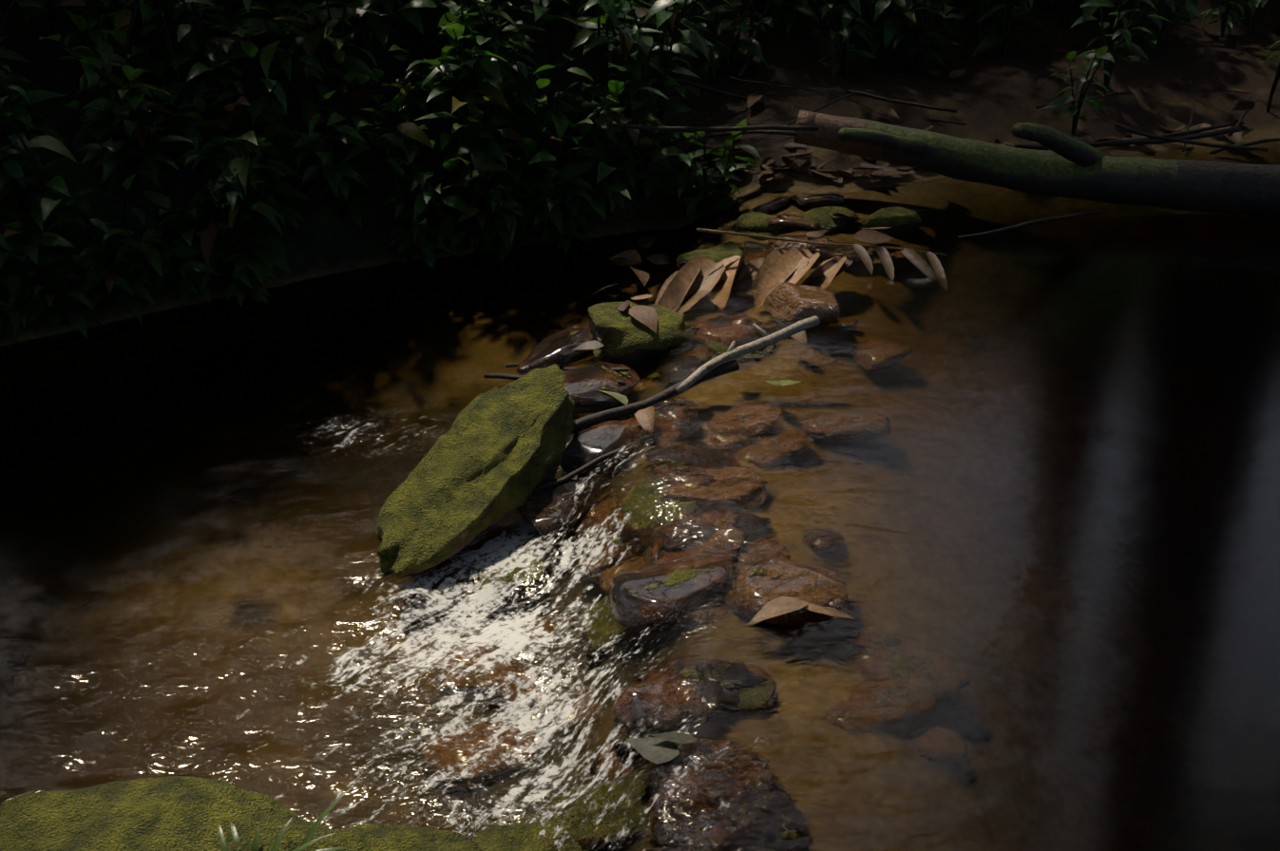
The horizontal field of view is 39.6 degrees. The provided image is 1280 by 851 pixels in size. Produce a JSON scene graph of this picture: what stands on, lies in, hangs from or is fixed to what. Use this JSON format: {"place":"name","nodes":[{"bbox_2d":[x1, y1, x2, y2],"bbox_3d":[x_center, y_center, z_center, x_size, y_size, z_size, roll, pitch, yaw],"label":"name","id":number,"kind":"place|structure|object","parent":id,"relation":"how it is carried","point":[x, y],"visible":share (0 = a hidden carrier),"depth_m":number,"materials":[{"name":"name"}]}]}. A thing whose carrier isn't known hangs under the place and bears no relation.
{"place":"outdoors","nodes":[
{"label":"outdoors","id":0,"kind":"place"},
{"bbox_2d":[0,141,1279,850],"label":"water","id":1,"kind":"structure","parent":0,"point":[1015,492],"depth_m":3.43,"materials":[{"name":"brown liquid"}]},
{"bbox_2d":[374,363,574,578],"bbox_3d":[-0.339,0.111,3.683,0.240,0.173,0.681,21,46,16],"label":"mossy rock","id":2,"kind":"object","parent":1,"relation":"on","point":[494,455],"visible":1,"depth_m":3.61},
{"bbox_2d":[516,324,598,373],"bbox_3d":[-0.160,-0.184,4.379,0.355,0.096,0.164,-17,30,-32],"label":"rock","id":3,"kind":"object","parent":1,"relation":"in","point":[557,348],"visible":0.5,"depth_m":4.30,"materials":[{"name":"stone"}]},
{"bbox_2d":[563,362,639,415],"bbox_3d":[-0.124,-0.079,4.111,0.295,0.063,0.196,-19,31,-25],"label":"rock","id":4,"kind":"object","parent":1,"relation":"in","point":[581,385],"visible":0.73,"depth_m":4.08,"materials":[{"name":"brown stone"}]},
{"bbox_2d":[753,196,789,212],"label":"stone","id":5,"kind":"object","parent":1,"relation":"on","point":[773,205],"visible":0.85,"depth_m":5.13,"materials":[{"name":"stone"}]},
{"bbox_2d":[788,192,844,207],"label":"stone","id":6,"kind":"object","parent":1,"relation":"in","point":[816,200],"visible":0.96,"depth_m":5.16,"materials":[{"name":"brown stone"}]},
{"bbox_2d":[793,110,1279,218],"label":"fallen log","id":7,"kind":"object","parent":1,"relation":"on","point":[1068,166],"visible":1,"depth_m":5.06,"materials":[{"name":"green wood"}]},
{"bbox_2d":[0,0,1279,346],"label":"ground","id":8,"kind":"structure","parent":0,"point":[990,95],"depth_m":5.56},
{"bbox_2d":[0,776,348,850],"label":"rock","id":9,"kind":"object","parent":8,"relation":"on","point":[175,813],"visible":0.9,"depth_m":2.57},
{"bbox_2d":[335,823,482,850],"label":"rock","id":10,"kind":"object","parent":8,"relation":"on","point":[372,837],"visible":0.79,"depth_m":2.66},
{"bbox_2d":[474,822,543,850],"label":"rock","id":11,"kind":"object","parent":8,"relation":"on","point":[517,837],"visible":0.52,"depth_m":2.73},
{"bbox_2d":[502,567,522,582],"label":"rock","id":12,"kind":"object","parent":8,"relation":"on","point":[509,576],"visible":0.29,"depth_m":3.49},
{"bbox_2d":[587,302,687,367],"bbox_3d":[0.010,-0.216,4.329,0.276,0.145,0.231,-4,25,-21],"label":"mossy rock","id":13,"kind":"object","parent":8,"relation":"on","point":[624,337],"visible":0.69,"depth_m":4.24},
{"bbox_2d":[611,674,666,724],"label":"rock","id":14,"kind":"object","parent":8,"relation":"on","point":[634,703],"visible":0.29,"depth_m":2.89,"materials":[{"name":"brown stone"}]},
{"bbox_2d":[0,0,1279,850],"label":"plants","id":15,"kind":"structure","parent":8,"relation":"on","point":[197,259],"depth_m":4.97,"materials":[{"name":"green plant"}]},
{"bbox_2d":[609,560,729,629],"bbox_3d":[0.072,0.318,3.249,0.253,0.097,0.192,-14,28,-17],"label":"rock","id":16,"kind":"object","parent":8,"relation":"on","point":[647,595],"visible":0.6,"depth_m":3.21,"materials":[{"name":"grey stone"}]},
{"bbox_2d":[676,241,742,269],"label":"rock","id":17,"kind":"object","parent":8,"relation":"on","point":[719,253],"visible":0.33,"depth_m":4.79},
{"bbox_2d":[735,211,783,230],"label":"rock","id":18,"kind":"object","parent":8,"relation":"on","point":[754,220],"visible":0.35,"depth_m":4.99,"materials":[{"name":"green stone"}]},
{"bbox_2d":[279,0,1279,764],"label":"dead leaves","id":19,"kind":"object","parent":8,"relation":"on","point":[697,274],"visible":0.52,"depth_m":4.65,"materials":[{"name":"brown plant"}]},
{"bbox_2d":[775,212,803,229],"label":"stone","id":20,"kind":"object","parent":8,"relation":"on","point":[790,216],"visible":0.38,"depth_m":5.01,"materials":[{"name":"brown stone"}]},
{"bbox_2d":[737,556,847,609],"bbox_3d":[0.264,0.317,3.208,0.234,0.097,0.206,4,30,8],"label":"rock","id":21,"kind":"object","parent":8,"relation":"on","point":[765,582],"visible":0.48,"depth_m":3.17,"materials":[{"name":"brown stone"}]},
{"bbox_2d":[766,217,819,230],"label":"stone","id":22,"kind":"object","parent":8,"relation":"on","point":[799,224],"visible":0.58,"depth_m":4.96,"materials":[{"name":"brown stone"}]},
{"bbox_2d":[763,282,840,323],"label":"red rock","id":23,"kind":"object","parent":8,"relation":"on","point":[792,302],"visible":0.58,"depth_m":4.37,"materials":[{"name":"brown stone"}]},
{"bbox_2d":[773,230,832,247],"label":"bed stone","id":24,"kind":"object","parent":8,"relation":"on","point":[799,235],"visible":0.19,"depth_m":4.88,"materials":[{"name":"brown stone"}]},
{"bbox_2d":[802,206,857,229],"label":"stone","id":25,"kind":"object","parent":8,"relation":"on","point":[823,218],"visible":0.58,"depth_m":5.02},
{"bbox_2d":[483,8,1279,494],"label":"sticks","id":26,"kind":"object","parent":8,"relation":"on","point":[717,366],"visible":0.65,"depth_m":4.91,"materials":[{"name":"brown wood"}]},
{"bbox_2d":[862,206,921,225],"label":"rock","id":27,"kind":"object","parent":8,"relation":"on","point":[894,216],"visible":0.54,"depth_m":5.02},
{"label":"garden bed stone","id":28,"kind":"object","parent":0,"visible":0},
{"bbox_2d":[515,478,577,535],"bbox_3d":[-0.151,0.176,3.709,0.230,0.098,0.168,-30,37,-31],"label":"rock","id":29,"kind":"object","parent":28,"relation":"on","point":[543,512],"visible":0.46,"depth_m":3.65,"materials":[{"name":"brown stone"}]},
{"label":"garden bed stone","id":30,"kind":"object","parent":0,"visible":0},
{"bbox_2d":[559,414,632,472],"bbox_3d":[-0.048,0.047,3.859,0.192,0.073,0.290,19,39,35],"label":"rock","id":31,"kind":"object","parent":30,"relation":"on","point":[584,446],"visible":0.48,"depth_m":3.82,"materials":[{"name":"grey stone"}]}
]}

